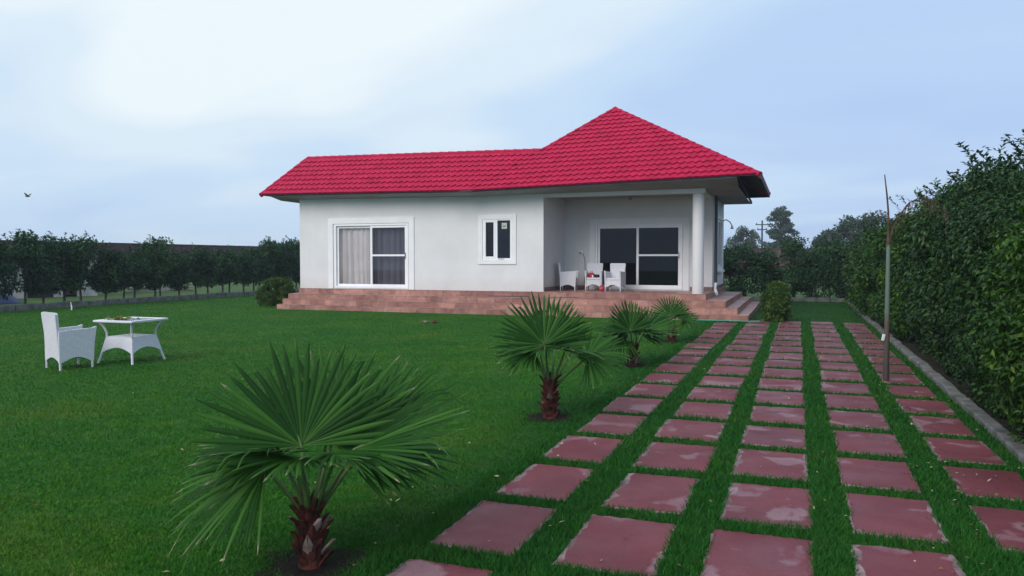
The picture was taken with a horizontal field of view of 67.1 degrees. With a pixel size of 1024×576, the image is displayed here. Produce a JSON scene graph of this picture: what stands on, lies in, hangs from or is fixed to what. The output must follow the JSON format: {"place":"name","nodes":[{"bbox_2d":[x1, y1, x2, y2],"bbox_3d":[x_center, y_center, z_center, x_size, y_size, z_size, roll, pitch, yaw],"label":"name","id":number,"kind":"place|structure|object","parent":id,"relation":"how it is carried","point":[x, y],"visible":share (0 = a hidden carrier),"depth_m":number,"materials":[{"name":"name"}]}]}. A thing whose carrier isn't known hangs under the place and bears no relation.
{"place":"outdoors","nodes":[
{"label":"outdoors","id":0,"kind":"place"},
{"bbox_2d":[0,256,97,298],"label":"shed","id":1,"kind":"structure","parent":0,"point":[87,292],"depth_m":34.43,"materials":[{"name":"grey"}]},
{"bbox_2d":[0,240,298,278],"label":"boundary wall","id":2,"kind":"structure","parent":0,"point":[124,247],"depth_m":65.95,"materials":[{"name":"brick"}]},
{"bbox_2d":[0,276,1008,452],"bbox_3d":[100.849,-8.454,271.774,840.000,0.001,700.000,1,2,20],"label":"ground","id":3,"kind":"structure","parent":0,"point":[238,287],"depth_m":38.24,"materials":[{"name":"green plant"}]},
{"bbox_2d":[0,233,20,300],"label":"young tree","id":4,"kind":"object","parent":3,"relation":"on","point":[7,272],"visible":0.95,"depth_m":25.44,"materials":[{"name":"green plant"}]},
{"bbox_2d":[0,229,54,303],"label":"young tree","id":5,"kind":"object","parent":3,"relation":"on","point":[18,240],"visible":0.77,"depth_m":26.17,"materials":[{"name":"green plant"}]},
{"bbox_2d":[18,229,68,303],"bbox_3d":[-16.323,-0.662,26.884,1.688,2.776,1.798,-2,3,-38],"label":"young tree","id":6,"kind":"object","parent":3,"relation":"on","point":[49,281],"visible":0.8,"depth_m":26.63,"materials":[{"name":"green plant"}]},
{"bbox_2d":[43,232,90,300],"bbox_3d":[-16.178,-0.665,27.932,1.409,2.709,1.675,2,3,43],"label":"young tree","id":7,"kind":"object","parent":3,"relation":"on","point":[74,285],"visible":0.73,"depth_m":27.82,"materials":[{"name":"green plant"}]},
{"bbox_2d":[52,231,107,300],"bbox_3d":[-16.039,-0.743,28.541,1.774,2.818,1.738,1,2,20],"label":"young tree","id":8,"kind":"object","parent":3,"relation":"on","point":[88,246],"visible":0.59,"depth_m":28.37,"materials":[{"name":"green plant"}]},
{"bbox_2d":[85,240,124,299],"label":"young tree","id":9,"kind":"object","parent":3,"relation":"on","point":[106,286],"visible":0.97,"depth_m":29.10,"materials":[{"name":"green plant"}]},
{"bbox_2d":[100,246,145,297],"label":"young tree","id":10,"kind":"object","parent":3,"relation":"on","point":[132,274],"visible":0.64,"depth_m":29.78,"materials":[{"name":"green plant"}]},
{"bbox_2d":[122,245,152,297],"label":"young tree","id":11,"kind":"object","parent":3,"relation":"on","point":[141,281],"visible":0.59,"depth_m":30.71,"materials":[{"name":"green plant"}]},
{"bbox_2d":[0,288,298,311],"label":"lawn kerb","id":12,"kind":"structure","parent":3,"relation":"on","point":[32,306],"depth_m":29.00,"materials":[{"name":"concrete"}]},
{"bbox_2d":[134,234,179,296],"bbox_3d":[-14.524,-0.820,31.545,1.738,2.744,1.612,1,2,20],"label":"young tree","id":13,"kind":"object","parent":3,"relation":"on","point":[156,280],"visible":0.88,"depth_m":31.37,"materials":[{"name":"green plant"}]},
{"bbox_2d":[163,247,194,294],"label":"young tree","id":14,"kind":"object","parent":3,"relation":"on","point":[185,268],"visible":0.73,"depth_m":32.60,"materials":[{"name":"green plant"}]},
{"bbox_2d":[180,244,209,293],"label":"young tree","id":15,"kind":"object","parent":3,"relation":"on","point":[198,254],"visible":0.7,"depth_m":33.47,"materials":[{"name":"green plant"}]},
{"bbox_2d":[191,246,224,293],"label":"young tree","id":16,"kind":"object","parent":3,"relation":"on","point":[211,270],"visible":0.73,"depth_m":34.07,"materials":[{"name":"green plant"}]},
{"bbox_2d":[210,245,238,291],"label":"young tree","id":17,"kind":"object","parent":3,"relation":"on","point":[222,276],"visible":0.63,"depth_m":35.30,"materials":[{"name":"green plant"}]},
{"bbox_2d":[234,247,260,291],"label":"young tree","id":18,"kind":"object","parent":3,"relation":"on","point":[248,262],"visible":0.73,"depth_m":36.60,"materials":[{"name":"green plant"}]},
{"bbox_2d":[240,245,269,290],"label":"young tree","id":19,"kind":"object","parent":3,"relation":"on","point":[256,254],"visible":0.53,"depth_m":37.60,"materials":[{"name":"green plant"}]},
{"bbox_2d":[258,238,280,281],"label":"young tree","id":20,"kind":"object","parent":3,"relation":"on","point":[270,248],"visible":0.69,"depth_m":38.18,"materials":[{"name":"green plant"}]},
{"bbox_2d":[258,236,292,289],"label":"young tree","id":21,"kind":"object","parent":3,"relation":"on","point":[279,259],"visible":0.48,"depth_m":38.98,"materials":[{"name":"green plant"}]},
{"bbox_2d":[273,238,299,279],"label":"young tree","id":22,"kind":"object","parent":3,"relation":"on","point":[288,245],"visible":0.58,"depth_m":39.43,"materials":[{"name":"green plant"}]},
{"bbox_2d":[723,244,755,295],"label":"garden tree","id":23,"kind":"object","parent":3,"relation":"on","point":[738,253],"visible":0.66,"depth_m":32.36,"materials":[{"name":"green plant"}]},
{"bbox_2d":[726,225,766,248],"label":"round tree","id":24,"kind":"object","parent":3,"relation":"on","point":[744,231],"visible":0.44,"depth_m":94.48,"materials":[{"name":"green plant"}]},
{"bbox_2d":[737,244,788,296],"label":"garden tree","id":25,"kind":"object","parent":3,"relation":"on","point":[758,265],"visible":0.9,"depth_m":31.97,"materials":[{"name":"green plant"}]},
{"bbox_2d":[763,206,800,248],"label":"tall tree","id":26,"kind":"object","parent":3,"relation":"on","point":[783,224],"visible":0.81,"depth_m":103.94,"materials":[{"name":"green plant"}]},
{"bbox_2d":[764,235,817,297],"bbox_3d":[11.442,-0.841,31.999,2.351,2.757,2.583,1,2,20],"label":"garden tree","id":27,"kind":"object","parent":3,"relation":"on","point":[793,247],"visible":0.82,"depth_m":31.73,"materials":[{"name":"green plant"}]},
{"bbox_2d":[794,235,846,297],"bbox_3d":[12.581,-0.662,31.372,2.108,2.960,2.370,2,3,43],"label":"garden tree","id":28,"kind":"object","parent":3,"relation":"on","point":[820,254],"visible":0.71,"depth_m":31.08,"materials":[{"name":"green plant"}]},
{"bbox_2d":[810,222,851,268],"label":"broad tree","id":29,"kind":"object","parent":3,"relation":"on","point":[824,237],"visible":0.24,"depth_m":61.79,"materials":[{"name":"green plant"}]},
{"bbox_2d":[811,238,853,300],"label":"garden tree","id":30,"kind":"object","parent":3,"relation":"on","point":[838,248],"visible":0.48,"depth_m":30.80,"materials":[{"name":"green plant"}]},
{"bbox_2d":[827,214,876,258],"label":"broad tree","id":31,"kind":"object","parent":3,"relation":"on","point":[856,225],"visible":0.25,"depth_m":59.72,"materials":[{"name":"green plant"}]},
{"bbox_2d":[853,210,893,243],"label":"broad tree","id":32,"kind":"object","parent":3,"relation":"on","point":[871,219],"visible":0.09,"depth_m":57.69,"materials":[{"name":"green plant"}]},
{"bbox_2d":[751,296,1023,463],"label":"kerb","id":33,"kind":"structure","parent":3,"relation":"on","point":[994,427],"depth_m":9.48,"materials":[{"name":"concrete"}]},
{"bbox_2d":[857,305,1023,439],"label":"soil bed","id":34,"kind":"object","parent":3,"relation":"on","point":[928,358],"depth_m":11.13,"materials":[{"name":"soil"}]},
{"bbox_2d":[842,218,875,307],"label":"hedge plant","id":35,"kind":"object","parent":34,"relation":"on","point":[845,275],"visible":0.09,"depth_m":25.79,"materials":[{"name":"green plant"}]},
{"bbox_2d":[844,221,881,309],"bbox_3d":[11.591,-0.485,24.080,2.227,3.213,2.413,1,2,20],"label":"hedge plant","id":36,"kind":"object","parent":34,"relation":"on","point":[857,259],"visible":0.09,"depth_m":24.47,"materials":[{"name":"green plant"}]},
{"bbox_2d":[845,224,885,315],"bbox_3d":[11.018,-0.378,22.484,2.424,3.133,2.268,1,2,20],"label":"hedge plant","id":37,"kind":"object","parent":34,"relation":"on","point":[861,303],"visible":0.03,"depth_m":22.74,"materials":[{"name":"green plant"}]},
{"bbox_2d":[850,228,884,320],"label":"hedge plant","id":38,"kind":"object","parent":34,"relation":"on","point":[863,279],"visible":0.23,"depth_m":20.70,"materials":[{"name":"green plant"}]},
{"bbox_2d":[865,207,920,326],"bbox_3d":[9.975,-0.340,19.353,2.065,3.282,2.316,1,2,20],"label":"hedge plant","id":39,"kind":"object","parent":34,"relation":"on","point":[875,262],"visible":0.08,"depth_m":19.36,"materials":[{"name":"green plant"}]},
{"bbox_2d":[867,194,936,334],"bbox_3d":[9.413,-0.402,17.864,2.179,3.533,2.388,1,2,20],"label":"hedge plant","id":40,"kind":"object","parent":34,"relation":"on","point":[879,239],"visible":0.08,"depth_m":18.11,"materials":[{"name":"green plant"}]},
{"bbox_2d":[877,182,947,341],"bbox_3d":[8.961,-0.458,16.535,2.078,3.730,2.362,1,2,20],"label":"hedge plant","id":41,"kind":"object","parent":34,"relation":"on","point":[880,298],"visible":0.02,"depth_m":16.44,"materials":[{"name":"green plant"}]},
{"bbox_2d":[882,178,945,348],"bbox_3d":[8.455,-0.375,15.188,2.038,3.731,2.383,1,2,20],"label":"hedge plant","id":42,"kind":"object","parent":34,"relation":"on","point":[895,314],"visible":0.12,"depth_m":15.37,"materials":[{"name":"green plant"}]},
{"bbox_2d":[891,174,964,354],"bbox_3d":[8.058,-0.273,13.921,2.162,3.583,2.353,1,2,20],"label":"hedge plant","id":43,"kind":"object","parent":34,"relation":"on","point":[903,278],"visible":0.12,"depth_m":14.32,"materials":[{"name":"green plant"}]},
{"bbox_2d":[904,151,1018,360],"bbox_3d":[7.597,-0.450,12.651,2.195,3.505,2.245,1,2,20],"label":"hedge plant","id":44,"kind":"object","parent":34,"relation":"on","point":[922,239],"visible":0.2,"depth_m":12.64,"materials":[{"name":"green plant"}]},
{"bbox_2d":[911,134,1023,374],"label":"hedge plant","id":45,"kind":"object","parent":34,"relation":"on","point":[933,300],"visible":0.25,"depth_m":11.26,"materials":[{"name":"green plant"}]},
{"bbox_2d":[925,141,1023,383],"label":"hedge plant","id":46,"kind":"object","parent":34,"relation":"on","point":[944,251],"visible":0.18,"depth_m":10.61,"materials":[{"name":"green plant"}]},
{"bbox_2d":[944,138,1023,426],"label":"hedge plant","id":47,"kind":"object","parent":34,"relation":"on","point":[977,258],"visible":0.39,"depth_m":8.47,"materials":[{"name":"green plant"}]},
{"bbox_2d":[944,128,1023,396],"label":"hedge plant","id":48,"kind":"object","parent":34,"relation":"on","point":[964,370],"visible":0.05,"depth_m":9.65,"materials":[{"name":"green plant"}]},
{"bbox_2d":[958,188,1023,443],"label":"hedge plant","id":49,"kind":"object","parent":34,"relation":"on","point":[997,331],"visible":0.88,"depth_m":6.77,"materials":[{"name":"green plant"}]},
{"bbox_2d":[993,282,1023,423],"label":"hedge plant","id":50,"kind":"object","parent":34,"relation":"on","point":[1018,318],"visible":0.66,"depth_m":6.31,"materials":[{"name":"green plant"}]},
{"bbox_2d":[0,292,1023,575],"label":"lawn","id":51,"kind":"structure","parent":0,"point":[236,331],"depth_m":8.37,"materials":[{"name":"plant"}]},
{"bbox_2d":[41,312,96,370],"bbox_3d":[-6.913,0.808,12.053,0.548,0.886,0.600,2,3,38],"label":"wicker chair","id":52,"kind":"object","parent":51,"relation":"on","point":[63,344],"visible":0.98,"depth_m":11.87,"materials":[{"name":"white wicker"}]},
{"bbox_2d":[93,317,167,364],"bbox_3d":[-6.312,0.871,12.814,0.800,0.717,0.800,1,2,18],"label":"wicker table","id":53,"kind":"object","parent":51,"relation":"on","point":[131,343],"visible":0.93,"depth_m":12.60,"materials":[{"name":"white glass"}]},
{"bbox_2d":[254,276,296,305],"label":"clipped shrub","id":54,"kind":"object","parent":51,"relation":"on","point":[265,294],"visible":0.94,"depth_m":27.79,"materials":[{"name":"green plant"}]},
{"bbox_2d":[255,548,371,575],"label":"soil patch","id":55,"kind":"object","parent":51,"relation":"on","point":[331,565],"visible":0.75,"depth_m":4.27,"materials":[{"name":"soil"}]},
{"bbox_2d":[166,338,472,575],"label":"fan palm","id":56,"kind":"object","parent":55,"relation":"on","point":[364,429],"visible":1,"depth_m":4.23,"materials":[{"name":"green plant"}]},
{"bbox_2d":[386,559,493,575],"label":"paving slab","id":57,"kind":"structure","parent":51,"relation":"on","point":[416,567],"depth_m":4.17,"materials":[{"name":"concrete"}]},
{"bbox_2d":[430,500,555,556],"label":"paving slab","id":58,"kind":"structure","parent":51,"relation":"on","point":[507,527],"depth_m":4.84,"materials":[{"name":"red concrete"}]},
{"bbox_2d":[259,106,770,320],"bbox_3d":[0.146,-2.762,27.113,16.761,6.895,7.500,1,2,20],"label":"bungalow","id":59,"kind":"object","parent":51,"relation":"on","point":[490,232],"visible":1,"depth_m":25.03,"materials":[{"name":"white paint"}]},
{"bbox_2d":[328,217,413,289],"bbox_3d":[-4.750,-1.177,26.304,3.320,2.413,0.329,1,2,20],"label":"sliding window","id":60,"kind":"structure","parent":59,"relation":"in","point":[365,255],"depth_m":26.18,"materials":[{"name":"white paint"}]},
{"bbox_2d":[478,214,515,263],"bbox_3d":[-0.462,-1.544,24.579,1.290,1.570,0.135,1,2,20],"label":"window","id":61,"kind":"structure","parent":59,"relation":"in","point":[501,234],"depth_m":24.56,"materials":[{"name":"white paint"}]},
{"bbox_2d":[559,263,578,290],"bbox_3d":[1.851,-0.368,25.181,0.600,0.886,0.548,0,2,12],"label":"wicker chair","id":62,"kind":"object","parent":59,"relation":"on","point":[569,278],"visible":0.98,"depth_m":24.93,"materials":[{"name":"wicker"}]},
{"bbox_2d":[585,263,602,290],"bbox_3d":[2.671,-0.364,25.091,0.548,0.886,0.600,0,2,12],"label":"wicker chair","id":63,"kind":"object","parent":59,"relation":"on","point":[596,268],"visible":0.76,"depth_m":25.07,"materials":[{"name":"wicker"}]},
{"bbox_2d":[604,263,625,290],"bbox_3d":[3.295,-0.348,24.646,0.548,0.886,0.600,1,2,26],"label":"wicker chair","id":64,"kind":"object","parent":59,"relation":"on","point":[616,275],"visible":0.98,"depth_m":24.66,"materials":[{"name":"wicker"}]},
{"bbox_2d":[589,217,688,290],"bbox_3d":[4.153,-1.111,25.351,3.280,2.353,0.130,1,2,20],"label":"sliding door","id":65,"kind":"structure","parent":59,"relation":"in","point":[651,249],"depth_m":25.26,"materials":[{"name":"white paint"}]},
{"bbox_2d":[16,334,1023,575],"bbox_3d":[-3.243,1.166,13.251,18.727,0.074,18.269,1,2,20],"label":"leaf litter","id":66,"kind":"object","parent":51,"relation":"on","point":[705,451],"visible":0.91,"depth_m":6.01,"materials":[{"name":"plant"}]},
{"bbox_2d":[494,464,592,501],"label":"paving slab","id":67,"kind":"structure","parent":51,"relation":"on","point":[542,480],"depth_m":5.84,"materials":[{"name":"red concrete"}]},
{"bbox_2d":[523,413,584,421],"bbox_3d":[0.433,1.380,8.216,0.670,0.001,0.479,1,2,20],"label":"soil patch","id":68,"kind":"object","parent":51,"relation":"on","point":[539,417],"visible":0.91,"depth_m":8.17,"materials":[{"name":"soil"}]},
{"bbox_2d":[490,290,630,418],"bbox_3d":[0.530,0.727,8.197,1.498,1.394,1.259,1,2,20],"label":"fan palm","id":69,"kind":"object","parent":68,"relation":"on","point":[529,343],"visible":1,"depth_m":8.19,"materials":[{"name":"green plant"}]},
{"bbox_2d":[542,435,623,462],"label":"paving slab","id":70,"kind":"structure","parent":51,"relation":"on","point":[569,447],"depth_m":6.86,"materials":[{"name":"red stone"}]},
{"bbox_2d":[576,414,646,434],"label":"paving slab","id":71,"kind":"structure","parent":51,"relation":"on","point":[615,424],"depth_m":7.85,"materials":[{"name":"red stone"}]},
{"bbox_2d":[552,514,675,575],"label":"paving slab","id":72,"kind":"structure","parent":51,"relation":"on","point":[598,539],"depth_m":4.54,"materials":[{"name":"red concrete"}]},
{"bbox_2d":[602,397,661,414],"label":"paving slab","id":73,"kind":"structure","parent":51,"relation":"on","point":[634,405],"depth_m":8.87,"materials":[{"name":"concrete"}]},
{"bbox_2d":[614,363,651,366],"bbox_3d":[1.959,1.228,12.281,0.622,0.001,0.447,1,2,28],"label":"soil patch","id":74,"kind":"object","parent":51,"relation":"on","point":[639,365],"visible":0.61,"depth_m":12.25,"materials":[{"name":"soil"}]},
{"bbox_2d":[593,300,680,365],"bbox_3d":[1.961,0.716,12.356,1.450,1.106,1.169,-1,3,-33],"label":"fan palm","id":75,"kind":"object","parent":74,"relation":"on","point":[635,322],"visible":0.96,"depth_m":12.28,"materials":[{"name":"green plant"}]},
{"bbox_2d":[601,473,699,514],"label":"paving slab","id":76,"kind":"structure","parent":51,"relation":"on","point":[636,490],"depth_m":5.55,"materials":[{"name":"red concrete"}]},
{"bbox_2d":[625,384,676,397],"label":"paving slab","id":77,"kind":"structure","parent":51,"relation":"on","point":[654,390],"depth_m":9.88,"materials":[{"name":"concrete"}]},
{"bbox_2d":[659,340,684,342],"bbox_3d":[3.306,1.096,15.824,0.639,0.001,0.489,2,3,44],"label":"soil patch","id":78,"kind":"object","parent":51,"relation":"on","point":[676,341],"visible":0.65,"depth_m":15.82,"materials":[{"name":"soil"}]},
{"bbox_2d":[649,295,698,341],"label":"fan palm","id":79,"kind":"object","parent":78,"relation":"on","point":[678,311],"visible":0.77,"depth_m":15.81,"materials":[{"name":"green plant"}]},
{"bbox_2d":[633,442,715,472],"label":"paving slab","id":80,"kind":"structure","parent":51,"relation":"on","point":[659,455],"depth_m":6.59,"materials":[{"name":"concrete"}]},
{"bbox_2d":[654,419,724,441],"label":"paving slab","id":81,"kind":"structure","parent":51,"relation":"on","point":[694,430],"depth_m":7.61,"materials":[{"name":"red stone"}]},
{"bbox_2d":[674,402,732,419],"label":"paving slab","id":82,"kind":"structure","parent":51,"relation":"on","point":[714,410],"depth_m":8.63,"materials":[{"name":"red stone"}]},
{"bbox_2d":[686,387,739,401],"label":"paving slab","id":83,"kind":"structure","parent":51,"relation":"on","point":[709,393],"depth_m":9.67,"materials":[{"name":"concrete"}]},
{"bbox_2d":[698,376,745,387],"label":"paving slab","id":84,"kind":"structure","parent":51,"relation":"on","point":[721,381],"depth_m":10.63,"materials":[{"name":"concrete"}]},
{"bbox_2d":[706,366,750,375],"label":"paving slab","id":85,"kind":"structure","parent":51,"relation":"on","point":[719,370],"depth_m":11.64,"materials":[{"name":"red stone"}]},
{"bbox_2d":[700,529,813,575],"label":"paving slab","id":86,"kind":"structure","parent":51,"relation":"on","point":[733,553],"depth_m":4.37,"materials":[{"name":"red concrete"}]},
{"bbox_2d":[719,483,812,528],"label":"paving slab","id":87,"kind":"structure","parent":51,"relation":"on","point":[751,502],"depth_m":5.29,"materials":[{"name":"red concrete"}]},
{"bbox_2d":[730,449,808,481],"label":"paving slab","id":88,"kind":"structure","parent":51,"relation":"on","point":[781,464],"depth_m":6.31,"materials":[{"name":"concrete"}]},
{"bbox_2d":[740,425,805,448],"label":"paving slab","id":89,"kind":"structure","parent":51,"relation":"on","point":[771,436],"depth_m":7.32,"materials":[{"name":"red stone"}]},
{"bbox_2d":[758,280,794,322],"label":"clipped shrub","id":90,"kind":"object","parent":51,"relation":"on","point":[774,307],"visible":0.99,"depth_m":20.74,"materials":[{"name":"green plant"}]},
{"bbox_2d":[749,406,805,424],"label":"paving slab","id":91,"kind":"structure","parent":51,"relation":"on","point":[773,414],"depth_m":8.36,"materials":[{"name":"red stone"}]},
{"bbox_2d":[754,390,804,405],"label":"paving slab","id":92,"kind":"structure","parent":51,"relation":"on","point":[775,397],"depth_m":9.38,"materials":[{"name":"concrete"}]},
{"bbox_2d":[758,378,802,390],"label":"paving slab","id":93,"kind":"structure","parent":51,"relation":"on","point":[770,383],"depth_m":10.36,"materials":[{"name":"concrete"}]},
{"bbox_2d":[820,370,862,381],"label":"paving slab","id":94,"kind":"structure","parent":51,"relation":"on","point":[837,375],"depth_m":11.14,"materials":[{"name":"concrete"}]},
{"bbox_2d":[821,382,869,393],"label":"paving slab","id":95,"kind":"structure","parent":51,"relation":"on","point":[843,387],"depth_m":10.12,"materials":[{"name":"concrete"}]},
{"bbox_2d":[825,394,880,410],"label":"paving slab","id":96,"kind":"structure","parent":51,"relation":"on","point":[844,401],"depth_m":9.05,"materials":[{"name":"concrete"}]},
{"bbox_2d":[828,410,891,430],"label":"paving slab","id":97,"kind":"structure","parent":51,"relation":"on","point":[851,419],"depth_m":8.10,"materials":[{"name":"red stone"}]},
{"bbox_2d":[833,430,906,457],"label":"paving slab","id":98,"kind":"structure","parent":51,"relation":"on","point":[877,443],"depth_m":7.03,"materials":[{"name":"red stone"}]},
{"bbox_2d":[835,457,920,493],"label":"paving slab","id":99,"kind":"structure","parent":51,"relation":"on","point":[886,474],"depth_m":6.02,"materials":[{"name":"red concrete"}]},
{"bbox_2d":[845,492,951,544],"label":"paving slab","id":100,"kind":"structure","parent":51,"relation":"on","point":[881,514],"depth_m":5.02,"materials":[{"name":"red concrete"}]},
{"bbox_2d":[877,373,924,384],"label":"paving slab","id":101,"kind":"structure","parent":51,"relation":"on","point":[900,378],"depth_m":10.79,"materials":[{"name":"concrete"}]},
{"bbox_2d":[881,175,949,379],"bbox_3d":[5.583,-0.128,10.655,0.958,2.861,0.222,0,2,-3],"label":"thin pole","id":102,"kind":"object","parent":101,"relation":"on","point":[886,340],"visible":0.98,"depth_m":10.64,"materials":[{"name":"wood"}]},
{"bbox_2d":[850,544,965,575],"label":"paving slab","id":103,"kind":"structure","parent":51,"relation":"on","point":[879,561],"depth_m":4.27,"materials":[{"name":"red concrete"}]},
{"bbox_2d":[886,385,935,398],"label":"paving slab","id":104,"kind":"structure","parent":51,"relation":"on","point":[911,390],"depth_m":9.86,"materials":[{"name":"concrete"}]},
{"bbox_2d":[896,398,955,415],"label":"paving slab","id":105,"kind":"structure","parent":51,"relation":"on","point":[929,406],"depth_m":8.82,"materials":[{"name":"red stone"}]},
{"bbox_2d":[909,416,974,436],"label":"paving slab","id":106,"kind":"structure","parent":51,"relation":"on","point":[928,423],"depth_m":7.80,"materials":[{"name":"red stone"}]},
{"bbox_2d":[923,437,1004,465],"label":"paving slab","id":107,"kind":"structure","parent":51,"relation":"on","point":[972,451],"depth_m":6.77,"materials":[{"name":"red stone"}]},
{"bbox_2d":[943,466,1023,500],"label":"paving slab","id":108,"kind":"structure","parent":51,"relation":"on","point":[971,481],"depth_m":5.81,"materials":[{"name":"concrete"}]},
{"bbox_2d":[968,505,1023,552],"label":"paving slab","id":109,"kind":"structure","parent":51,"relation":"on","point":[1006,525],"depth_m":4.88,"materials":[{"name":"concrete"}]},
{"bbox_2d":[0,0,1023,248],"label":"sky","id":110,"kind":"structure","parent":0,"point":[122,121],"materials":[{"name":"blue"}]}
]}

